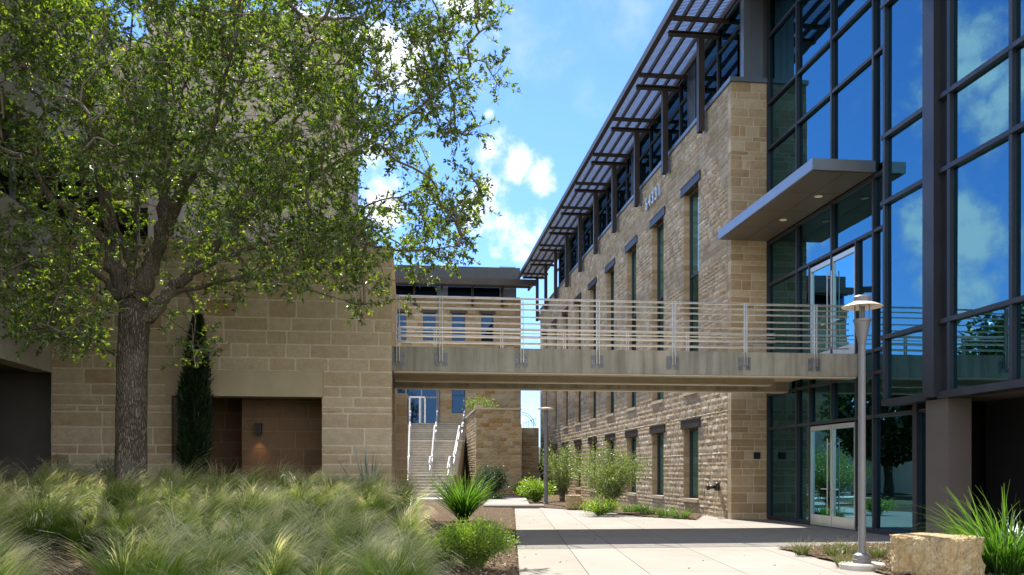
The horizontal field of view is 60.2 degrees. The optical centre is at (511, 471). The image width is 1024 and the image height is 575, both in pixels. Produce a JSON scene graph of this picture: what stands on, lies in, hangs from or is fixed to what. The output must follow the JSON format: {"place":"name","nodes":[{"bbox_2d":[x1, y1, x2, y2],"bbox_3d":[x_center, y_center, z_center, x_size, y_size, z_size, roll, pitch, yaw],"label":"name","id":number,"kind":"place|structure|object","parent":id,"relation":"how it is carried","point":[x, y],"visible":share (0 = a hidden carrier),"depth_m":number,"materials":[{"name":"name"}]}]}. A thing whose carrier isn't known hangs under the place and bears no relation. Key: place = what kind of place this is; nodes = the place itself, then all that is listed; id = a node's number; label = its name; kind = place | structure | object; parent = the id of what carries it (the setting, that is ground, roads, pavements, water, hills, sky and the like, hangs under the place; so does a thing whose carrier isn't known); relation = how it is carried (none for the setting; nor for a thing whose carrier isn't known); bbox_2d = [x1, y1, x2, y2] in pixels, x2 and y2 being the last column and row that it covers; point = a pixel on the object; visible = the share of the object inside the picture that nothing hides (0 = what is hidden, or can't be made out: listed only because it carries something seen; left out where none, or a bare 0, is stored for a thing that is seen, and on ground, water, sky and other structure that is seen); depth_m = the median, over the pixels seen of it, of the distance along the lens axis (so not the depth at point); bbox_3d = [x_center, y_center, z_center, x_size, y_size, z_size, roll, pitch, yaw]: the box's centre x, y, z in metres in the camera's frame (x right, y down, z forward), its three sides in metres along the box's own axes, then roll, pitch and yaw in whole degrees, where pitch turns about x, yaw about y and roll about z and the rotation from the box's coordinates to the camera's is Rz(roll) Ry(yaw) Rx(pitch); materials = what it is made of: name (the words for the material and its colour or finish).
{"place":"outdoors","nodes":[
{"label":"outdoors","id":0,"kind":"place"},
{"bbox_2d":[0,451,466,574],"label":"feather grass","id":1,"kind":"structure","parent":0,"point":[277,527],"depth_m":11.80,"materials":[{"name":"green plant"}]},
{"bbox_2d":[95,0,729,446],"label":"sky","id":2,"kind":"structure","parent":0,"point":[571,61],"materials":[{"name":"blue"}]},
{"bbox_2d":[394,265,536,422],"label":"building","id":3,"kind":"structure","parent":0,"point":[500,281],"depth_m":65.97,"materials":[{"name":"stone"}]},
{"bbox_2d":[397,309,406,339],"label":"window","id":4,"kind":"structure","parent":3,"relation":"in","point":[402,318],"depth_m":65.65,"materials":[{"name":"blue glass"}]},
{"bbox_2d":[421,310,437,340],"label":"window","id":5,"kind":"structure","parent":3,"relation":"in","point":[430,312],"depth_m":65.87,"materials":[{"name":"blue glass"}]},
{"bbox_2d":[450,310,466,340],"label":"window","id":6,"kind":"structure","parent":3,"relation":"in","point":[454,319],"depth_m":66.13,"materials":[{"name":"blue glass"}]},
{"bbox_2d":[452,390,464,412],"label":"window","id":7,"kind":"structure","parent":3,"relation":"in","point":[458,396],"depth_m":66.15,"materials":[{"name":"blue glass"}]},
{"bbox_2d":[479,311,494,341],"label":"window","id":8,"kind":"structure","parent":3,"relation":"in","point":[483,313],"depth_m":66.39,"materials":[{"name":"glass"}]},
{"bbox_2d":[483,496,543,508],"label":"raised walk","id":9,"kind":"structure","parent":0,"point":[516,502],"depth_m":36.56,"materials":[{"name":"concrete"}]},
{"bbox_2d":[510,482,526,497],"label":"round shrub","id":10,"kind":"object","parent":9,"relation":"on","point":[516,485],"visible":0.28,"depth_m":46.42,"materials":[{"name":"green plant"}]},
{"bbox_2d":[521,424,521,482],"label":"plaza terrace","id":11,"kind":"structure","parent":0,"point":[521,452],"depth_m":59.09,"materials":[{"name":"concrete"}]},
{"bbox_2d":[515,509,587,574],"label":"path","id":12,"kind":"structure","parent":0,"point":[539,536],"depth_m":16.42,"materials":[{"name":"beige concrete"}]},
{"bbox_2d":[539,507,895,574],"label":"courtyard paving","id":13,"kind":"structure","parent":0,"point":[626,544],"depth_m":17.79,"materials":[{"name":"concrete"}]},
{"bbox_2d":[414,500,516,537],"bbox_3d":[-1.172,1.457,31.885,5.800,0.077,24.400,0,0,-7],"label":"back bed","id":14,"kind":"object","parent":13,"relation":"on","point":[506,516],"visible":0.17,"depth_m":29.38,"materials":[{"name":"brown soil"}]},
{"bbox_2d":[423,464,504,519],"bbox_3d":[-1.555,0.581,25.753,2.730,1.677,2.672,0,0,-7],"label":"strap leaf plant","id":15,"kind":"object","parent":14,"relation":"on","point":[464,504],"visible":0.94,"depth_m":25.58,"materials":[{"name":"green plant"}]},
{"bbox_2d":[472,460,511,496],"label":"round shrub","id":16,"kind":"object","parent":14,"relation":"on","point":[496,472],"visible":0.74,"depth_m":43.79,"materials":[{"name":"green plant"}]},
{"bbox_2d":[481,491,508,500],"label":"trailing plant","id":17,"kind":"object","parent":14,"relation":"on","point":[501,496],"visible":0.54,"depth_m":42.81,"materials":[{"name":"green plant"}]},
{"bbox_2d":[527,491,701,518],"bbox_3d":[2.220,1.420,44.824,4.388,0.024,37.504,0,0,-7],"label":"facade bed","id":18,"kind":"object","parent":13,"relation":"on","point":[554,501],"visible":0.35,"depth_m":36.78,"materials":[{"name":"brown soil"}]},
{"bbox_2d":[515,472,557,501],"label":"round shrub","id":19,"kind":"object","parent":18,"relation":"on","point":[532,491],"visible":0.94,"depth_m":40.63,"materials":[{"name":"green plant"}]},
{"bbox_2d":[537,407,553,503],"bbox_3d":[1.478,-0.679,38.481,0.740,4.258,0.740,0,0,-7],"label":"lamp post","id":20,"kind":"object","parent":18,"relation":"on","point":[545,409],"visible":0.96,"depth_m":38.40,"materials":[{"name":"grey metal"}]},
{"bbox_2d":[533,437,588,500],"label":"willow shrub","id":21,"kind":"object","parent":18,"relation":"on","point":[562,487],"visible":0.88,"depth_m":42.46,"materials":[{"name":"green plant"}]},
{"bbox_2d":[565,495,581,509],"bbox_3d":[2.361,1.164,33.645,0.644,0.553,0.610,0,0,4],"label":"limestone boulder","id":22,"kind":"object","parent":18,"relation":"on","point":[571,502],"visible":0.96,"depth_m":33.35,"materials":[{"name":"beige stone"}]},
{"bbox_2d":[577,493,624,515],"bbox_3d":[2.823,1.104,28.602,1.568,0.830,1.503,0,0,41],"label":"round shrub","id":23,"kind":"object","parent":18,"relation":"on","point":[595,507],"visible":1,"depth_m":28.51,"materials":[{"name":"green plant"}]},
{"bbox_2d":[558,436,655,512],"bbox_3d":[3.278,0.079,30.202,3.515,2.698,3.324,0,0,-7],"label":"willow shrub","id":24,"kind":"object","parent":18,"relation":"on","point":[612,485],"visible":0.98,"depth_m":30.12,"materials":[{"name":"green plant"}]},
{"bbox_2d":[620,502,639,511],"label":"grass tuft","id":25,"kind":"object","parent":18,"relation":"on","point":[630,509],"visible":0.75,"depth_m":31.10,"materials":[{"name":"green plant"}]},
{"bbox_2d":[631,501,652,510],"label":"grass tuft","id":26,"kind":"object","parent":18,"relation":"on","point":[644,507],"visible":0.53,"depth_m":31.68,"materials":[{"name":"green plant"}]},
{"bbox_2d":[634,504,658,514],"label":"grass tuft","id":27,"kind":"object","parent":18,"relation":"on","point":[653,512],"visible":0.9,"depth_m":29.22,"materials":[{"name":"green plant"}]},
{"bbox_2d":[653,505,674,516],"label":"grass tuft","id":28,"kind":"object","parent":18,"relation":"on","point":[667,512],"visible":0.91,"depth_m":27.96,"materials":[{"name":"green plant"}]},
{"bbox_2d":[671,506,695,518],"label":"grass tuft","id":29,"kind":"object","parent":18,"relation":"on","point":[676,514],"visible":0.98,"depth_m":27.12,"materials":[{"name":"green plant"}]},
{"bbox_2d":[777,543,994,574],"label":"corner bed","id":30,"kind":"object","parent":13,"relation":"on","point":[872,559],"visible":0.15,"depth_m":15.16,"materials":[{"name":"brown soil"}]},
{"bbox_2d":[784,538,815,555],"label":"grass tuft","id":31,"kind":"object","parent":30,"relation":"on","point":[797,550],"visible":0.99,"depth_m":15.13,"materials":[{"name":"green plant"}]},
{"bbox_2d":[812,539,849,555],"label":"grass tuft","id":32,"kind":"object","parent":30,"relation":"on","point":[830,549],"visible":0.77,"depth_m":14.95,"materials":[{"name":"green plant"}]},
{"bbox_2d":[825,546,854,566],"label":"grass tuft","id":33,"kind":"object","parent":30,"relation":"on","point":[847,560],"visible":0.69,"depth_m":13.32,"materials":[{"name":"green plant"}]},
{"bbox_2d":[830,535,867,554],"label":"grass tuft","id":34,"kind":"object","parent":30,"relation":"on","point":[855,548],"visible":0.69,"depth_m":15.17,"materials":[{"name":"green plant"}]},
{"bbox_2d":[838,294,885,570],"bbox_3d":[5.213,-0.584,13.152,0.660,4.068,0.660,0,0,-7],"label":"lamp post","id":35,"kind":"object","parent":30,"relation":"on","point":[862,560],"visible":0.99,"depth_m":13.10,"materials":[{"name":"metal"}]},
{"bbox_2d":[866,541,890,557],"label":"grass tuft","id":36,"kind":"object","parent":30,"relation":"on","point":[879,554],"visible":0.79,"depth_m":14.46,"materials":[{"name":"green plant"}]},
{"bbox_2d":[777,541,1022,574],"bbox_3d":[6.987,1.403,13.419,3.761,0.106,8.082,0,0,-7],"label":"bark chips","id":37,"kind":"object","parent":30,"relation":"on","point":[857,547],"visible":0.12,"depth_m":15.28,"materials":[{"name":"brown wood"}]},
{"bbox_2d":[889,533,985,574],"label":"limestone boulder","id":38,"kind":"object","parent":30,"relation":"on","point":[928,554],"visible":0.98,"depth_m":11.79,"materials":[{"name":"beige stone"}]},
{"bbox_2d":[911,485,1023,574],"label":"strap leaf plant","id":39,"kind":"object","parent":30,"relation":"on","point":[1003,552],"visible":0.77,"depth_m":12.04,"materials":[{"name":"green plant"}]},
{"label":"ground","id":40,"kind":"structure","parent":0,"visible":0},
{"bbox_2d":[0,0,407,496],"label":"parking building","id":41,"kind":"structure","parent":40,"relation":"on","point":[309,383],"depth_m":19.07,"materials":[{"name":"stone"}]},
{"bbox_2d":[392,295,857,393],"bbox_3d":[2.560,-3.121,22.761,11.161,1.742,4.420,0,0,-7],"label":"footbridge","id":42,"kind":"object","parent":41,"relation":"attached to","point":[469,368],"visible":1,"depth_m":20.90,"materials":[{"name":"concrete"}]},
{"bbox_2d":[7,509,518,574],"bbox_3d":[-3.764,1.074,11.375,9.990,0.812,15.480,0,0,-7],"label":"planting bed","id":43,"kind":"object","parent":40,"relation":"on","point":[64,558],"visible":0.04,"depth_m":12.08,"materials":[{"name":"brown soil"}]},
{"bbox_2d":[24,453,88,487],"bbox_3d":[-8.917,0.156,17.373,1.152,1.064,0.993,0,0,29],"label":"sage plant","id":44,"kind":"object","parent":43,"relation":"on","point":[65,464],"visible":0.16,"depth_m":17.33,"materials":[{"name":"green plant"}]},
{"bbox_2d":[79,452,114,486],"bbox_3d":[-8.114,0.164,17.576,0.961,1.132,1.148,0,0,39],"label":"sage plant","id":45,"kind":"object","parent":43,"relation":"on","point":[104,472],"visible":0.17,"depth_m":17.50,"materials":[{"name":"green plant"}]},
{"bbox_2d":[174,312,216,485],"bbox_3d":[-6.580,-1.289,18.349,0.878,4.098,0.846,0,0,-7],"label":"cypress tree","id":46,"kind":"object","parent":43,"relation":"on","point":[195,433],"visible":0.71,"depth_m":18.19,"materials":[{"name":"green plant"}]},
{"bbox_2d":[0,0,522,512],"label":"oak tree","id":47,"kind":"object","parent":43,"relation":"on","point":[308,236],"visible":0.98,"depth_m":14.27,"materials":[{"name":"green plant"}]},
{"bbox_2d":[337,444,381,496],"bbox_3d":[-3.052,0.092,17.598,1.211,1.311,0.593,0,0,35],"label":"yucca plant","id":48,"kind":"object","parent":43,"relation":"on","point":[366,467],"visible":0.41,"depth_m":17.56,"materials":[{"name":"green plant"}]},
{"bbox_2d":[412,529,478,569],"bbox_3d":[-0.952,1.117,12.607,1.101,0.654,1.053,0,0,-7],"label":"lime bush","id":49,"kind":"object","parent":43,"relation":"on","point":[443,546],"visible":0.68,"depth_m":12.47,"materials":[{"name":"green plant"}]},
{"bbox_2d":[428,510,524,570],"bbox_3d":[-0.554,1.022,12.765,1.415,0.957,1.332,0,0,-34],"label":"lime bush","id":50,"kind":"object","parent":43,"relation":"on","point":[484,541],"visible":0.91,"depth_m":12.59,"materials":[{"name":"green plant"}]},
{"bbox_2d":[421,498,442,501],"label":"stair landing","id":51,"kind":"object","parent":40,"relation":"on","point":[432,499],"depth_m":41.37,"materials":[{"name":"concrete"}]},
{"bbox_2d":[407,409,465,497],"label":"outdoor stairs","id":52,"kind":"structure","parent":40,"relation":"on","point":[435,447],"depth_m":51.41,"materials":[{"name":"concrete"}]},
{"bbox_2d":[464,405,521,498],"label":"retaining wall","id":53,"kind":"structure","parent":40,"relation":"on","point":[493,436],"depth_m":48.09,"materials":[{"name":"stone"}]},
{"bbox_2d":[462,393,499,411],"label":"round shrub","id":54,"kind":"object","parent":53,"relation":"on","point":[470,404],"visible":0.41,"depth_m":53.85,"materials":[{"name":"green plant"}]},
{"bbox_2d":[522,428,538,484],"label":"retaining wall","id":55,"kind":"structure","parent":40,"relation":"on","point":[530,444],"depth_m":60.57,"materials":[{"name":"stone"}]},
{"bbox_2d":[522,412,535,427],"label":"curved railing","id":56,"kind":"object","parent":55,"relation":"on","point":[533,422],"visible":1,"depth_m":60.76,"materials":[{"name":"metal"}]},
{"bbox_2d":[518,0,1023,543],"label":"office building","id":57,"kind":"structure","parent":40,"relation":"on","point":[822,152],"depth_m":23.43,"materials":[{"name":"stone"}]},
{"bbox_2d":[542,327,546,433],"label":"window","id":58,"kind":"structure","parent":57,"relation":"in","point":[546,327],"depth_m":63.36,"materials":[{"name":"glass"}]},
{"bbox_2d":[551,444,556,487],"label":"window","id":59,"kind":"structure","parent":57,"relation":"in","point":[555,445],"depth_m":58.64,"materials":[{"name":"black glass"}]},
{"bbox_2d":[551,319,556,431],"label":"window","id":60,"kind":"structure","parent":57,"relation":"in","point":[554,321],"depth_m":59.35,"materials":[{"name":"black glass"}]},
{"bbox_2d":[562,442,567,485],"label":"window","id":61,"kind":"structure","parent":57,"relation":"in","point":[563,445],"depth_m":55.04,"materials":[{"name":"black glass"}]},
{"bbox_2d":[562,306,567,428],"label":"window","id":62,"kind":"structure","parent":57,"relation":"in","point":[563,313],"depth_m":55.32,"materials":[{"name":"black glass"}]},
{"bbox_2d":[574,439,581,489],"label":"window","id":63,"kind":"structure","parent":57,"relation":"in","point":[577,442],"depth_m":51.06,"materials":[{"name":"glass"}]},
{"bbox_2d":[574,292,581,425],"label":"window","id":64,"kind":"structure","parent":57,"relation":"in","point":[578,296],"depth_m":51.16,"materials":[{"name":"black glass"}]},
{"bbox_2d":[588,437,596,491],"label":"window","id":65,"kind":"structure","parent":57,"relation":"in","point":[590,440],"depth_m":46.89,"materials":[{"name":"grey metal"}]},
{"bbox_2d":[588,276,596,421],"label":"window","id":66,"kind":"structure","parent":57,"relation":"in","point":[593,283],"depth_m":47.10,"materials":[{"name":"glass"}]},
{"bbox_2d":[604,258,614,416],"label":"window","id":67,"kind":"structure","parent":57,"relation":"in","point":[608,267],"depth_m":43.12,"materials":[{"name":"glass"}]},
{"bbox_2d":[604,433,615,468],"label":"window","id":68,"kind":"structure","parent":57,"relation":"in","point":[608,437],"depth_m":42.92,"materials":[{"name":"grey metal"}]},
{"bbox_2d":[624,429,637,495],"bbox_3d":[5.326,-0.375,38.508,0.350,2.850,2.060,0,0,-7],"label":"window","id":69,"kind":"structure","parent":57,"relation":"in","point":[631,433],"depth_m":38.90,"materials":[{"name":"glass"}]},
{"bbox_2d":[624,235,637,411],"bbox_3d":[5.326,-6.350,38.508,0.350,7.400,2.060,0,0,-7],"label":"window","id":70,"kind":"structure","parent":57,"relation":"in","point":[631,244],"depth_m":39.03,"materials":[{"name":"glass"}]},
{"bbox_2d":[649,424,664,498],"bbox_3d":[5.804,-0.375,34.486,0.350,2.850,2.060,0,0,-7],"label":"window","id":71,"kind":"structure","parent":57,"relation":"in","point":[660,429],"depth_m":34.88,"materials":[{"name":"glass"}]},
{"bbox_2d":[649,206,664,404],"bbox_3d":[5.804,-6.350,34.486,0.350,7.400,2.060,0,0,-7],"label":"window","id":72,"kind":"structure","parent":57,"relation":"in","point":[655,220],"depth_m":34.88,"materials":[{"name":"glass"}]},
{"bbox_2d":[680,417,700,502],"bbox_3d":[6.282,-0.375,30.465,0.350,2.850,2.060,0,0,-7],"label":"window","id":73,"kind":"structure","parent":57,"relation":"in","point":[695,422],"depth_m":30.79,"materials":[{"name":"glass"}]},
{"bbox_2d":[680,170,700,396],"bbox_3d":[6.282,-6.350,30.465,0.350,7.400,2.060,0,0,-7],"label":"window","id":74,"kind":"structure","parent":57,"relation":"in","point":[694,196],"depth_m":30.88,"materials":[{"name":"glass"}]},
{"bbox_2d":[810,259,829,352],"bbox_3d":[8.154,-4.180,23.338,0.155,2.640,1.205,0,0,-7],"label":"door","id":75,"kind":"structure","parent":57,"relation":"in","point":[820,273],"depth_m":23.38,"materials":[{"name":"glass"}]},
{"bbox_2d":[810,425,831,526],"bbox_3d":[8.154,0.110,23.338,0.155,2.640,1.205,0,0,-7],"label":"door","id":76,"kind":"structure","parent":57,"relation":"in","point":[820,436],"depth_m":23.40,"materials":[{"name":"glass"}]},
{"bbox_2d":[831,246,854,353],"bbox_3d":[8.299,-4.180,22.122,0.155,2.640,1.205,0,0,-7],"label":"door","id":77,"kind":"structure","parent":57,"relation":"in","point":[843,264],"depth_m":22.19,"materials":[{"name":"glass"}]},
{"bbox_2d":[831,422,855,529],"bbox_3d":[8.299,0.110,22.122,0.155,2.640,1.205,0,0,-7],"label":"door","id":78,"kind":"structure","parent":57,"relation":"in","point":[843,434],"depth_m":22.19,"materials":[{"name":"glass"}]}
]}

